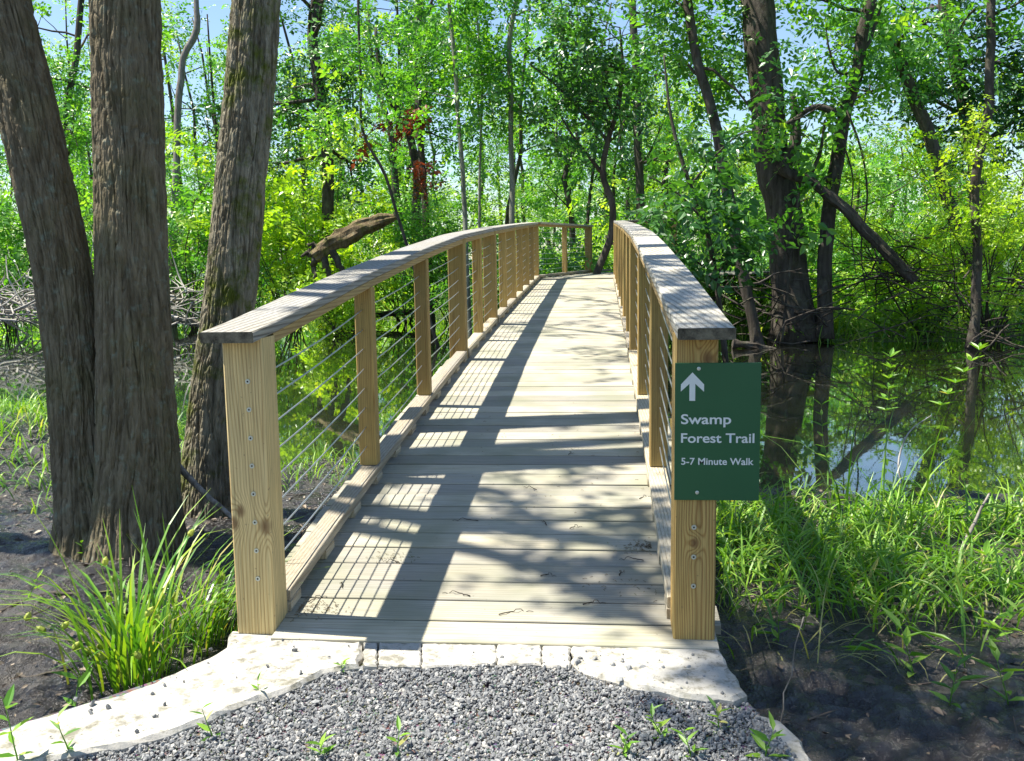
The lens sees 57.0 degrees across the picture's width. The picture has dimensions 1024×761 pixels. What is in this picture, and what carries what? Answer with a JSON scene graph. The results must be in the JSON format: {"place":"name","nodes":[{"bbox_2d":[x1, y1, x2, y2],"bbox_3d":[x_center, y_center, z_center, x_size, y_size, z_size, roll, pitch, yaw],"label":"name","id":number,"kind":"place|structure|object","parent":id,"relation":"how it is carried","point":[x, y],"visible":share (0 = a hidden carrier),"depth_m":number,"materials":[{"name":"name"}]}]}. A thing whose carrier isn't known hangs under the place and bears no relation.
{"place":"outdoors","nodes":[
{"label":"outdoors","id":0,"kind":"place"},
{"bbox_2d":[0,638,796,760],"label":"gravel path","id":1,"kind":"structure","parent":0,"point":[487,685],"depth_m":2.73,"materials":[{"name":"grey gravel"}]},
{"bbox_2d":[190,702,220,740],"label":"seedling","id":2,"kind":"object","parent":1,"relation":"on","point":[205,727],"visible":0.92,"depth_m":2.67,"materials":[{"name":"green plant"}]},
{"bbox_2d":[305,732,335,754],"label":"seedling","id":3,"kind":"object","parent":1,"relation":"on","point":[321,742],"visible":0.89,"depth_m":2.56,"materials":[{"name":"green plant"}]},
{"bbox_2d":[362,642,377,674],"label":"sill block","id":4,"kind":"structure","parent":1,"relation":"on","point":[370,657],"depth_m":3.15,"materials":[{"name":"concrete"}]},
{"bbox_2d":[385,715,409,755],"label":"seedling","id":5,"kind":"object","parent":1,"relation":"on","point":[398,725],"visible":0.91,"depth_m":2.58,"materials":[{"name":"green plant"}]},
{"bbox_2d":[378,643,421,672],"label":"sill block","id":6,"kind":"structure","parent":1,"relation":"on","point":[393,656],"depth_m":3.15,"materials":[{"name":"concrete"}]},
{"bbox_2d":[421,644,497,674],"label":"sill block","id":7,"kind":"structure","parent":1,"relation":"on","point":[438,656],"depth_m":3.15,"materials":[{"name":"concrete"}]},
{"bbox_2d":[495,644,541,673],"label":"sill block","id":8,"kind":"structure","parent":1,"relation":"on","point":[520,655],"depth_m":3.13,"materials":[{"name":"concrete"}]},
{"bbox_2d":[541,646,570,675],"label":"sill block","id":9,"kind":"structure","parent":1,"relation":"on","point":[553,656],"depth_m":3.12,"materials":[{"name":"concrete"}]},
{"bbox_2d":[608,724,639,756],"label":"seedling","id":10,"kind":"object","parent":1,"relation":"on","point":[626,746],"visible":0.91,"depth_m":2.54,"materials":[{"name":"green plant"}]},
{"bbox_2d":[645,704,670,737],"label":"seedling","id":11,"kind":"object","parent":1,"relation":"on","point":[661,723],"visible":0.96,"depth_m":2.62,"materials":[{"name":"green plant"}]},
{"bbox_2d":[668,727,707,756],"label":"seedling","id":12,"kind":"object","parent":1,"relation":"on","point":[684,740],"visible":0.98,"depth_m":2.54,"materials":[{"name":"green plant"}]},
{"bbox_2d":[706,695,730,732],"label":"seedling","id":13,"kind":"object","parent":1,"relation":"on","point":[718,709],"visible":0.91,"depth_m":2.68,"materials":[{"name":"green plant"}]},
{"bbox_2d":[745,711,787,756],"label":"seedling","id":14,"kind":"object","parent":1,"relation":"on","point":[759,741],"visible":0.98,"depth_m":2.52,"materials":[{"name":"green plant"}]},
{"bbox_2d":[0,254,1023,760],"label":"ground","id":15,"kind":"structure","parent":0,"point":[890,728],"depth_m":3.77,"materials":[{"name":"brown soil"}]},
{"bbox_2d":[0,175,35,330],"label":"shrub","id":16,"kind":"object","parent":15,"relation":"on","point":[9,240],"visible":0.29,"depth_m":24.43,"materials":[{"name":"green plant"}]},
{"bbox_2d":[22,569,43,597],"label":"seedling","id":17,"kind":"object","parent":15,"relation":"on","point":[38,575],"visible":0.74,"depth_m":4.32,"materials":[{"name":"green plant"}]},
{"bbox_2d":[0,661,73,677],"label":"dead stick","id":18,"kind":"object","parent":15,"relation":"on","point":[44,673],"visible":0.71,"depth_m":3.51,"materials":[{"name":"brown wood"}]},
{"bbox_2d":[0,232,92,336],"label":"brush pile","id":19,"kind":"object","parent":15,"relation":"on","point":[10,311],"visible":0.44,"depth_m":22.51,"materials":[{"name":"grey wood"}]},
{"bbox_2d":[52,667,92,706],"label":"seedling","id":20,"kind":"object","parent":15,"relation":"on","point":[83,678],"visible":0.59,"depth_m":3.20,"materials":[{"name":"green plant"}]},
{"bbox_2d":[0,579,147,612],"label":"dead stick","id":21,"kind":"object","parent":15,"relation":"on","point":[53,592],"visible":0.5,"depth_m":4.32,"materials":[{"name":"brown wood"}]},
{"bbox_2d":[0,0,177,174],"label":"back tree","id":22,"kind":"object","parent":15,"relation":"on","point":[79,141],"visible":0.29,"depth_m":28.41,"materials":[{"name":"green plant"}]},
{"bbox_2d":[0,0,189,563],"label":"twin trunk tree","id":23,"kind":"object","parent":15,"relation":"on","point":[105,332],"visible":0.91,"depth_m":4.91,"materials":[{"name":"brown plant"}]},
{"bbox_2d":[0,91,191,330],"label":"shrub","id":24,"kind":"object","parent":15,"relation":"on","point":[7,205],"visible":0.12,"depth_m":24.69,"materials":[{"name":"green plant"}]},
{"bbox_2d":[0,145,274,328],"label":"shrub","id":25,"kind":"object","parent":15,"relation":"on","point":[183,267],"visible":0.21,"depth_m":24.39,"materials":[{"name":"green plant"}]},
{"bbox_2d":[0,486,298,700],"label":"sedge clump","id":26,"kind":"object","parent":15,"relation":"on","point":[138,660],"visible":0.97,"depth_m":3.46,"materials":[{"name":"green plant"}]},
{"bbox_2d":[0,631,362,760],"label":"wing wall","id":27,"kind":"structure","parent":15,"relation":"on","point":[245,659],"depth_m":2.87,"materials":[{"name":"concrete"}]},
{"bbox_2d":[0,684,33,759],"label":"seedling","id":28,"kind":"object","parent":27,"relation":"on","point":[8,699],"visible":1,"depth_m":2.52,"materials":[{"name":"green plant"}]},
{"bbox_2d":[50,703,80,749],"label":"seedling","id":29,"kind":"object","parent":27,"relation":"on","point":[56,725],"visible":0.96,"depth_m":2.57,"materials":[{"name":"green plant"}]},
{"bbox_2d":[251,672,265,689],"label":"seedling","id":30,"kind":"object","parent":27,"relation":"on","point":[258,679],"visible":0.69,"depth_m":2.92,"materials":[{"name":"green plant"}]},
{"bbox_2d":[334,657,351,670],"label":"seedling","id":31,"kind":"object","parent":27,"relation":"on","point":[344,661],"visible":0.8,"depth_m":3.08,"materials":[{"name":"green plant"}]},
{"bbox_2d":[169,0,200,322],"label":"crooked snag","id":32,"kind":"object","parent":15,"relation":"on","point":[190,43],"visible":0.69,"depth_m":26.63,"materials":[{"name":"wood"}]},
{"bbox_2d":[169,246,204,333],"bbox_3d":[-8.259,-1.949,23.243,4.187,2.673,3.120,-2,7,-7],"label":"brush pile","id":33,"kind":"object","parent":15,"relation":"on","point":[182,299],"visible":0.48,"depth_m":22.53,"materials":[{"name":"grey wood"}]},
{"bbox_2d":[76,509,324,670],"bbox_3d":[-1.226,0.783,3.815,1.028,0.627,0.719,-5,9,-30],"label":"sedge clump","id":34,"kind":"object","parent":15,"relation":"on","point":[220,615],"visible":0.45,"depth_m":3.80,"materials":[{"name":"green plant"}]},
{"bbox_2d":[181,464,231,519],"bbox_3d":[-1.598,0.650,5.103,0.568,0.371,0.048,3,8,27],"label":"dead stick","id":35,"kind":"object","parent":15,"relation":"on","point":[192,481],"visible":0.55,"depth_m":5.14,"materials":[{"name":"grey wood"}]},
{"bbox_2d":[181,0,280,519],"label":"mossy tree","id":36,"kind":"object","parent":15,"relation":"on","point":[230,289],"visible":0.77,"depth_m":5.72,"materials":[{"name":"brown plant"}]},
{"bbox_2d":[167,175,343,307],"bbox_3d":[-7.320,-3.710,26.079,5.070,4.619,6.972,0,7,5],"label":"shrub","id":37,"kind":"object","parent":15,"relation":"on","point":[261,283],"visible":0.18,"depth_m":25.63,"materials":[{"name":"green plant"}]},
{"bbox_2d":[165,108,403,328],"bbox_3d":[-5.772,-3.780,23.512,5.383,5.367,5.592,-5,8,-28],"label":"shrub","id":38,"kind":"object","parent":15,"relation":"on","point":[297,234],"visible":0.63,"depth_m":23.35,"materials":[{"name":"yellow plant"}]},
{"bbox_2d":[180,0,398,328],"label":"tall tree","id":39,"kind":"object","parent":15,"relation":"on","point":[320,90],"visible":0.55,"depth_m":23.92,"materials":[{"name":"green plant"}]},
{"bbox_2d":[288,268,391,337],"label":"shrub","id":40,"kind":"object","parent":15,"relation":"on","point":[343,314],"visible":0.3,"depth_m":21.59,"materials":[{"name":"green plant"}]},
{"bbox_2d":[301,213,396,280],"bbox_3d":[-3.658,-2.863,21.410,2.243,1.828,0.474,-1,7,-1],"label":"mossy log","id":41,"kind":"object","parent":15,"relation":"on","point":[355,231],"visible":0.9,"depth_m":21.24,"materials":[{"name":"brown wood"}]},
{"bbox_2d":[289,236,412,328],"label":"shrub","id":42,"kind":"object","parent":15,"relation":"on","point":[346,251],"visible":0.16,"depth_m":23.02,"materials":[{"name":"green plant"}]},
{"bbox_2d":[276,0,469,346],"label":"thin sapling","id":43,"kind":"object","parent":15,"relation":"on","point":[374,69],"visible":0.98,"depth_m":18.59,"materials":[{"name":"green plant"}]},
{"bbox_2d":[299,17,482,243],"bbox_3d":[-3.284,-5.804,26.127,4.971,8.794,2.871,-4,8,-23],"label":"broken tree","id":44,"kind":"object","parent":15,"relation":"on","point":[413,155],"visible":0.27,"depth_m":25.80,"materials":[{"name":"green plant"}]},
{"bbox_2d":[350,102,445,207],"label":"dead branch","id":45,"kind":"object","parent":44,"relation":"attached to","point":[416,175],"visible":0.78,"depth_m":23.56,"materials":[{"name":"red plant"}]},
{"bbox_2d":[267,166,587,322],"bbox_3d":[-2.304,-3.501,25.344,6.925,4.238,6.170,-6,9,-36],"label":"shrub","id":46,"kind":"object","parent":15,"relation":"on","point":[395,227],"visible":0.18,"depth_m":24.74,"materials":[{"name":"green plant"}]},
{"bbox_2d":[359,0,515,324],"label":"forked sapling","id":47,"kind":"object","parent":15,"relation":"on","point":[422,152],"visible":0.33,"depth_m":26.24,"materials":[{"name":"green plant"}]},
{"bbox_2d":[362,0,550,334],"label":"pale sapling","id":48,"kind":"object","parent":15,"relation":"on","point":[452,47],"visible":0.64,"depth_m":21.43,"materials":[{"name":"green plant"}]},
{"bbox_2d":[369,176,556,323],"bbox_3d":[-1.219,-3.030,24.937,4.814,4.504,4.226,0,7,5],"label":"shrub","id":49,"kind":"object","parent":15,"relation":"on","point":[425,229],"visible":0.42,"depth_m":24.07,"materials":[{"name":"green plant"}]},
{"bbox_2d":[413,0,531,227],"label":"thin sapling","id":50,"kind":"object","parent":15,"relation":"on","point":[458,56],"visible":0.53,"depth_m":21.63,"materials":[{"name":"green plant"}]},
{"bbox_2d":[429,233,550,322],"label":"shrub","id":51,"kind":"object","parent":15,"relation":"on","point":[443,295],"visible":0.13,"depth_m":22.04,"materials":[{"name":"plant"}]},
{"bbox_2d":[199,218,816,650],"bbox_3d":[1.548,-0.651,13.357,5.338,3.598,20.911,2,8,19],"label":"footbridge","id":52,"kind":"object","parent":15,"relation":"on","point":[545,374],"visible":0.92,"depth_m":4.32,"materials":[{"name":"brown wood"}]},
{"bbox_2d":[290,412,656,621],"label":"deck litter","id":53,"kind":"object","parent":52,"relation":"on","point":[302,605],"visible":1,"depth_m":3.69,"materials":[{"name":"brown plant"}]},
{"bbox_2d":[674,363,760,500],"bbox_3d":[0.677,0.171,3.110,0.277,0.461,0.010,0,7,5],"label":"trail sign","id":54,"kind":"object","parent":52,"relation":"attached to","point":[717,432],"visible":1,"depth_m":3.11,"materials":[{"name":"metal"}]},
{"bbox_2d":[0,0,1023,289],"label":"distant woodland","id":55,"kind":"object","parent":15,"relation":"on","point":[622,168],"visible":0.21,"depth_m":37.76,"materials":[{"name":"green plant"}]},
{"bbox_2d":[0,387,1023,685],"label":"bank grass","id":56,"kind":"structure","parent":15,"relation":"on","point":[892,557],"depth_m":4.77,"materials":[{"name":"green plant"}]},
{"bbox_2d":[0,146,1023,336],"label":"undergrowth","id":57,"kind":"object","parent":15,"relation":"on","point":[881,319],"visible":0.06,"depth_m":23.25,"materials":[{"name":"green plant"}]},
{"bbox_2d":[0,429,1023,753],"bbox_3d":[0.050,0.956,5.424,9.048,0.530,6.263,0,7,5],"label":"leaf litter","id":58,"kind":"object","parent":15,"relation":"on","point":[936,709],"visible":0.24,"depth_m":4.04,"materials":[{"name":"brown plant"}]},
{"bbox_2d":[433,0,593,223],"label":"pale sapling","id":59,"kind":"object","parent":15,"relation":"on","point":[505,87],"visible":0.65,"depth_m":21.30,"materials":[{"name":"green plant"}]},
{"bbox_2d":[516,231,613,286],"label":"shrub","id":60,"kind":"object","parent":15,"relation":"on","point":[547,262],"visible":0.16,"depth_m":21.71,"materials":[{"name":"green plant"}]},
{"bbox_2d":[503,0,718,273],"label":"sapling","id":61,"kind":"object","parent":15,"relation":"on","point":[571,92],"visible":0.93,"depth_m":19.80,"materials":[{"name":"green plant"}]},
{"bbox_2d":[540,0,735,227],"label":"back tree","id":62,"kind":"object","parent":15,"relation":"on","point":[639,159],"visible":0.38,"depth_m":29.95,"materials":[{"name":"green plant"}]},
{"bbox_2d":[276,295,1023,342],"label":"bank grass","id":63,"kind":"structure","parent":15,"relation":"on","point":[855,327],"depth_m":18.75,"materials":[{"name":"green plant"}]},
{"bbox_2d":[570,646,746,707],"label":"wing wall","id":64,"kind":"structure","parent":15,"relation":"on","point":[711,666],"depth_m":3.00,"materials":[{"name":"concrete"}]},
{"bbox_2d":[610,217,742,309],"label":"shrub","id":65,"kind":"object","parent":15,"relation":"on","point":[709,292],"visible":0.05,"depth_m":20.97,"materials":[{"name":"plant"}]},
{"bbox_2d":[602,0,811,344],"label":"slim tree","id":66,"kind":"object","parent":15,"relation":"on","point":[685,10],"visible":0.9,"depth_m":17.84,"materials":[{"name":"green plant"}]},
{"bbox_2d":[617,55,825,362],"bbox_3d":[2.745,-2.247,13.757,3.224,4.991,2.658,-5,8,-29],"label":"maple sapling","id":67,"kind":"object","parent":15,"relation":"on","point":[684,217],"visible":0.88,"depth_m":13.39,"materials":[{"name":"green plant"}]},
{"bbox_2d":[669,0,824,342],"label":"thick tree","id":68,"kind":"object","parent":15,"relation":"on","point":[762,17],"visible":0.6,"depth_m":18.40,"materials":[{"name":"brown plant"}]},
{"bbox_2d":[761,602,787,640],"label":"seedling","id":69,"kind":"object","parent":15,"relation":"on","point":[774,632],"visible":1,"depth_m":3.73,"materials":[{"name":"green plant"}]},
{"bbox_2d":[754,712,810,760],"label":"stone slab","id":70,"kind":"structure","parent":15,"relation":"on","point":[793,741],"depth_m":2.60,"materials":[{"name":"concrete"}]},
{"bbox_2d":[639,163,941,323],"bbox_3d":[5.862,-3.078,21.556,6.253,4.024,5.038,0,7,5],"label":"shrub","id":71,"kind":"object","parent":15,"relation":"on","point":[763,264],"visible":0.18,"depth_m":21.16,"materials":[{"name":"green plant"}]},
{"bbox_2d":[699,256,883,346],"bbox_3d":[4.698,-0.958,18.639,4.843,3.004,2.595,0,7,5],"label":"root tangle","id":72,"kind":"object","parent":15,"relation":"on","point":[761,281],"visible":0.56,"depth_m":17.96,"materials":[{"name":"brown wood"}]},
{"bbox_2d":[780,617,803,721],"bbox_3d":[0.862,0.946,2.931,0.016,0.402,0.154,6,10,41],"label":"dead stick","id":73,"kind":"object","parent":15,"relation":"on","point":[791,674],"visible":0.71,"depth_m":2.92,"materials":[{"name":"brown wood"}]},
{"bbox_2d":[740,107,852,344],"bbox_3d":[5.373,-2.986,18.069,1.861,4.581,2.135,3,9,30],"label":"maple sapling","id":74,"kind":"object","parent":15,"relation":"on","point":[804,188],"visible":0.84,"depth_m":17.72,"materials":[{"name":"green plant"}]},
{"bbox_2d":[788,582,824,629],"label":"seedling","id":75,"kind":"object","parent":15,"relation":"on","point":[805,592],"visible":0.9,"depth_m":3.86,"materials":[{"name":"green plant"}]},
{"bbox_2d":[745,204,869,303],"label":"shrub","id":76,"kind":"object","parent":15,"relation":"on","point":[836,258],"visible":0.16,"depth_m":22.71,"materials":[{"name":"green plant"}]},
{"bbox_2d":[724,0,957,338],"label":"forked tree","id":77,"kind":"object","parent":15,"relation":"on","point":[855,73],"visible":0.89,"depth_m":18.19,"materials":[{"name":"green plant"}]},
{"bbox_2d":[840,582,864,611],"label":"seedling","id":78,"kind":"object","parent":15,"relation":"on","point":[861,585],"visible":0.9,"depth_m":4.16,"materials":[{"name":"green plant"}]},
{"bbox_2d":[806,199,948,303],"bbox_3d":[8.988,-3.108,24.222,3.322,2.867,4.084,-8,10,-42],"label":"shrub","id":79,"kind":"object","parent":15,"relation":"on","point":[891,223],"visible":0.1,"depth_m":23.00,"materials":[{"name":"plant"}]},
{"bbox_2d":[762,407,1013,539],"bbox_3d":[2.198,0.447,5.617,1.399,1.019,1.511,-3,8,-16],"label":"sedge clump","id":80,"kind":"object","parent":15,"relation":"on","point":[882,478],"visible":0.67,"depth_m":5.80,"materials":[{"name":"green plant"}]},
{"bbox_2d":[789,0,989,306],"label":"leaning tree","id":81,"kind":"object","parent":15,"relation":"on","point":[923,120],"visible":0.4,"depth_m":22.81,"materials":[{"name":"green plant"}]},
{"bbox_2d":[791,177,991,346],"bbox_3d":[7.322,-2.192,18.553,3.909,3.744,3.133,0,7,5],"label":"root tangle","id":82,"kind":"object","parent":15,"relation":"on","point":[893,272],"visible":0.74,"depth_m":18.12,"materials":[{"name":"brown wood"}]},
{"bbox_2d":[776,160,918,283],"bbox_3d":[6.326,-2.985,17.806,2.662,2.355,0.235,0,7,7],"label":"fallen limb","id":83,"kind":"object","parent":82,"relation":"on","point":[866,232],"visible":0.94,"depth_m":17.72,"materials":[{"name":"brown wood"}]},
{"bbox_2d":[881,607,928,677],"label":"seedling","id":84,"kind":"object","parent":15,"relation":"on","point":[906,636],"visible":0.95,"depth_m":3.54,"materials":[{"name":"green plant"}]},
{"bbox_2d":[793,0,1023,294],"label":"dark tree","id":85,"kind":"object","parent":15,"relation":"on","point":[959,94],"visible":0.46,"depth_m":24.10,"materials":[{"name":"green plant"}]},
{"bbox_2d":[804,168,1023,333],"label":"shrub","id":86,"kind":"object","parent":15,"relation":"on","point":[884,266],"visible":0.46,"depth_m":18.88,"materials":[{"name":"green plant"}]},
{"bbox_2d":[805,94,1023,338],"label":"shrub","id":87,"kind":"object","parent":15,"relation":"on","point":[993,182],"visible":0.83,"depth_m":17.35,"materials":[{"name":"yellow plant"}]},
{"bbox_2d":[898,415,930,464],"bbox_3d":[3.306,0.539,7.792,0.463,0.466,0.056,-6,9,-36],"label":"dead stick","id":88,"kind":"object","parent":15,"relation":"on","point":[905,439],"visible":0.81,"depth_m":7.75,"materials":[{"name":"grey wood"}]},
{"bbox_2d":[877,247,1023,350],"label":"root tangle","id":89,"kind":"object","parent":15,"relation":"on","point":[992,335],"visible":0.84,"depth_m":17.15,"materials":[{"name":"brown wood"}]},
{"bbox_2d":[928,342,987,414],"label":"seedling","id":90,"kind":"object","parent":15,"relation":"on","point":[979,346],"visible":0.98,"depth_m":9.84,"materials":[{"name":"green plant"}]},
{"bbox_2d":[929,653,989,708],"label":"seedling","id":91,"kind":"object","parent":15,"relation":"on","point":[950,674],"visible":0.96,"depth_m":3.19,"materials":[{"name":"green plant"}]},
{"bbox_2d":[948,605,998,615],"bbox_3d":[2.061,1.033,4.216,0.215,0.054,0.068,5,9,37],"label":"dead stick","id":92,"kind":"object","parent":15,"relation":"on","point":[985,611],"visible":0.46,"depth_m":4.18,"materials":[{"name":"wood"}]},
{"bbox_2d":[959,493,989,552],"bbox_3d":[2.506,0.789,5.127,0.312,0.313,0.027,-7,9,-38],"label":"dead stick","id":93,"kind":"object","parent":15,"relation":"on","point":[972,526],"visible":0.73,"depth_m":5.14,"materials":[{"name":"beige wood"}]},
{"bbox_2d":[966,539,1003,594],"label":"seedling","id":94,"kind":"object","parent":15,"relation":"on","point":[986,547],"visible":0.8,"depth_m":4.36,"materials":[{"name":"green plant"}]},
{"bbox_2d":[971,637,1023,704],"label":"seedling","id":95,"kind":"object","parent":15,"relation":"on","point":[992,646],"visible":0.95,"depth_m":3.22,"materials":[{"name":"green plant"}]},
{"bbox_2d":[973,581,1023,639],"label":"seedling","id":96,"kind":"object","parent":15,"relation":"on","point":[1010,613],"visible":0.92,"depth_m":3.75,"materials":[{"name":"green plant"}]},
{"bbox_2d":[0,319,1023,504],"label":"water","id":97,"kind":"structure","parent":0,"point":[796,379],"depth_m":11.36,"materials":[{"name":"green liquid"}]},
{"bbox_2d":[173,312,199,327],"bbox_3d":[-8.184,-1.510,24.019,0.878,0.479,0.266,0,7,5],"label":"fallen log","id":98,"kind":"object","parent":97,"relation":"on","point":[187,322],"visible":0.41,"depth_m":23.94,"materials":[{"name":"wood"}]},
{"bbox_2d":[324,309,414,321],"bbox_3d":[-3.919,-1.698,25.365,2.624,0.416,0.235,-1,7,0],"label":"fallen log","id":99,"kind":"object","parent":97,"relation":"on","point":[392,314],"visible":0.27,"depth_m":25.30,"materials":[{"name":"brown wood"}]},
{"bbox_2d":[731,339,774,348],"bbox_3d":[4.691,-0.611,17.349,1.289,0.370,0.167,-1,7,2],"label":"fallen log","id":100,"kind":"object","parent":97,"relation":"on","point":[736,343],"visible":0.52,"depth_m":17.30,"materials":[{"name":"wood"}]},
{"bbox_2d":[813,398,836,463],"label":"seedling","id":101,"kind":"object","parent":97,"relation":"on","point":[828,454],"visible":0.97,"depth_m":7.71,"materials":[{"name":"green plant"}]},
{"bbox_2d":[875,347,901,417],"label":"seedling","id":102,"kind":"object","parent":97,"relation":"on","point":[891,353],"visible":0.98,"depth_m":9.77,"materials":[{"name":"green plant"}]},
{"bbox_2d":[895,0,1023,347],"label":"thin tree","id":103,"kind":"object","parent":97,"relation":"in","point":[992,28],"visible":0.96,"depth_m":16.88,"materials":[{"name":"green plant"}]},
{"bbox_2d":[0,0,1023,260],"label":"sky","id":104,"kind":"structure","parent":0,"point":[215,13],"materials":[{"name":"blue"}]}
]}

